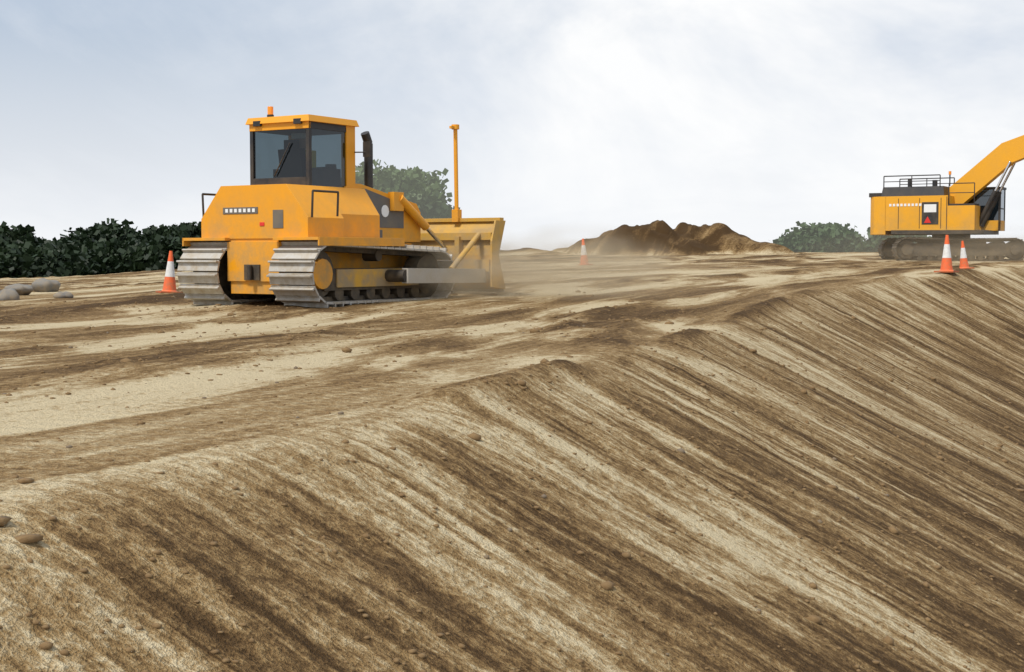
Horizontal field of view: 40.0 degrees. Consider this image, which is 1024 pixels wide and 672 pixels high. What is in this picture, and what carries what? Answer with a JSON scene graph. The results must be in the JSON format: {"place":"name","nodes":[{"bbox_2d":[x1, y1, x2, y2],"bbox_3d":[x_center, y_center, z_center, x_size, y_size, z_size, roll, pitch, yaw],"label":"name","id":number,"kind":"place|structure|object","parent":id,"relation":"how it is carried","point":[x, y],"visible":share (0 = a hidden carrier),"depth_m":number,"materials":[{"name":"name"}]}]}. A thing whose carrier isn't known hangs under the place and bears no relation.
{"place":"outdoors","nodes":[
{"label":"outdoors","id":0,"kind":"place"},
{"bbox_2d":[0,220,1023,671],"bbox_3d":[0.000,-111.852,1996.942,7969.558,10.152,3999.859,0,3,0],"label":"ground","id":1,"kind":"structure","parent":0,"point":[304,602],"depth_m":9.30,"materials":[{"name":"soil"}]},
{"bbox_2d":[0,221,24,255],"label":"bush","id":2,"kind":"object","parent":1,"relation":"on","point":[5,241],"visible":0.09,"depth_m":103.61,"materials":[{"name":"green plant"}]},
{"bbox_2d":[0,224,67,251],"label":"bush","id":3,"kind":"object","parent":1,"relation":"on","point":[25,233],"visible":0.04,"depth_m":106.51,"materials":[{"name":"green plant"}]},
{"bbox_2d":[0,278,73,300],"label":"boulders","id":4,"kind":"object","parent":1,"relation":"on","point":[12,292],"visible":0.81,"depth_m":32.08,"materials":[{"name":"beige stone"}]},
{"bbox_2d":[0,241,108,277],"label":"bush","id":5,"kind":"object","parent":1,"relation":"on","point":[28,260],"visible":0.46,"depth_m":95.74,"materials":[{"name":"green plant"}]},
{"bbox_2d":[52,237,95,254],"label":"bush","id":6,"kind":"object","parent":1,"relation":"on","point":[73,244],"visible":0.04,"depth_m":113.03,"materials":[{"name":"green plant"}]},
{"bbox_2d":[60,218,141,244],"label":"bush","id":7,"kind":"object","parent":1,"relation":"on","point":[104,230],"visible":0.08,"depth_m":116.97,"materials":[{"name":"green plant"}]},
{"bbox_2d":[81,237,150,274],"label":"bush","id":8,"kind":"object","parent":1,"relation":"on","point":[115,251],"visible":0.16,"depth_m":99.54,"materials":[{"name":"green plant"}]},
{"bbox_2d":[119,233,199,271],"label":"bush","id":9,"kind":"object","parent":1,"relation":"on","point":[151,256],"visible":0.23,"depth_m":97.71,"materials":[{"name":"green plant"}]},
{"bbox_2d":[134,224,187,242],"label":"bush","id":10,"kind":"object","parent":1,"relation":"on","point":[150,233],"visible":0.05,"depth_m":110.39,"materials":[{"name":"green plant"}]},
{"bbox_2d":[156,251,177,292],"bbox_3d":[-7.321,-1.371,30.154,0.470,0.904,0.470,2,2,-28],"label":"cone","id":11,"kind":"object","parent":1,"relation":"on","point":[169,285],"visible":0.98,"depth_m":30.07,"materials":[{"name":"orange plastic"}]},
{"bbox_2d":[159,221,201,237],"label":"bush","id":12,"kind":"object","parent":1,"relation":"on","point":[193,230],"visible":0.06,"depth_m":119.23,"materials":[{"name":"green plant"}]},
{"bbox_2d":[175,106,505,307],"bbox_3d":[-3.061,-2.305,25.392,3.600,3.418,5.360,2,4,32],"label":"bulldozer","id":13,"kind":"object","parent":1,"relation":"on","point":[302,219],"visible":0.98,"depth_m":23.95,"materials":[{"name":"metal"}]},
{"bbox_2d":[355,159,459,218],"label":"tree","id":14,"kind":"object","parent":1,"relation":"on","point":[424,191],"visible":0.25,"depth_m":170.34,"materials":[{"name":"green plant"}]},
{"bbox_2d":[0,288,1019,655],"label":"stones","id":15,"kind":"object","parent":1,"relation":"on","point":[544,494],"visible":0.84,"depth_m":10.53,"materials":[{"name":"brown stone"}]},
{"bbox_2d":[0,290,1023,671],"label":"soil clods","id":16,"kind":"object","parent":1,"relation":"on","point":[24,538],"visible":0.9,"depth_m":10.01,"materials":[{"name":"brown soil"}]},
{"bbox_2d":[580,239,592,264],"bbox_3d":[2.409,-2.820,47.270,0.468,0.901,0.468,-5,4,-13],"label":"cone","id":17,"kind":"object","parent":1,"relation":"on","point":[584,259],"visible":0.99,"depth_m":47.19,"materials":[{"name":"orange plastic"}]},
{"bbox_2d":[769,221,866,252],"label":"bush","id":18,"kind":"object","parent":1,"relation":"on","point":[829,237],"visible":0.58,"depth_m":205.44,"materials":[{"name":"green plant"}]},
{"bbox_2d":[859,227,930,251],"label":"bush","id":19,"kind":"object","parent":1,"relation":"on","point":[872,242],"visible":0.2,"depth_m":168.39,"materials":[{"name":"green plant"}]},
{"bbox_2d":[869,135,1023,260],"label":"excavator","id":20,"kind":"object","parent":1,"relation":"on","point":[966,205],"visible":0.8,"depth_m":55.80,"materials":[{"name":"metal"}]},
{"bbox_2d":[934,235,958,271],"bbox_3d":[11.815,-2.239,38.261,0.528,1.015,0.528,2,4,34],"label":"cone","id":21,"kind":"object","parent":1,"relation":"on","point":[946,264],"visible":1,"depth_m":38.17,"materials":[{"name":"orange plastic"}]},
{"bbox_2d":[959,241,973,268],"bbox_3d":[13.336,-2.398,41.599,0.432,0.831,0.432,-5,4,-6],"label":"cone","id":22,"kind":"object","parent":1,"relation":"on","point":[963,261],"visible":0.98,"depth_m":41.53,"materials":[{"name":"orange plastic"}]},
{"bbox_2d":[0,0,1023,250],"label":"sky","id":23,"kind":"structure","parent":0,"point":[577,120],"materials":[{"name":"white"}]}
]}

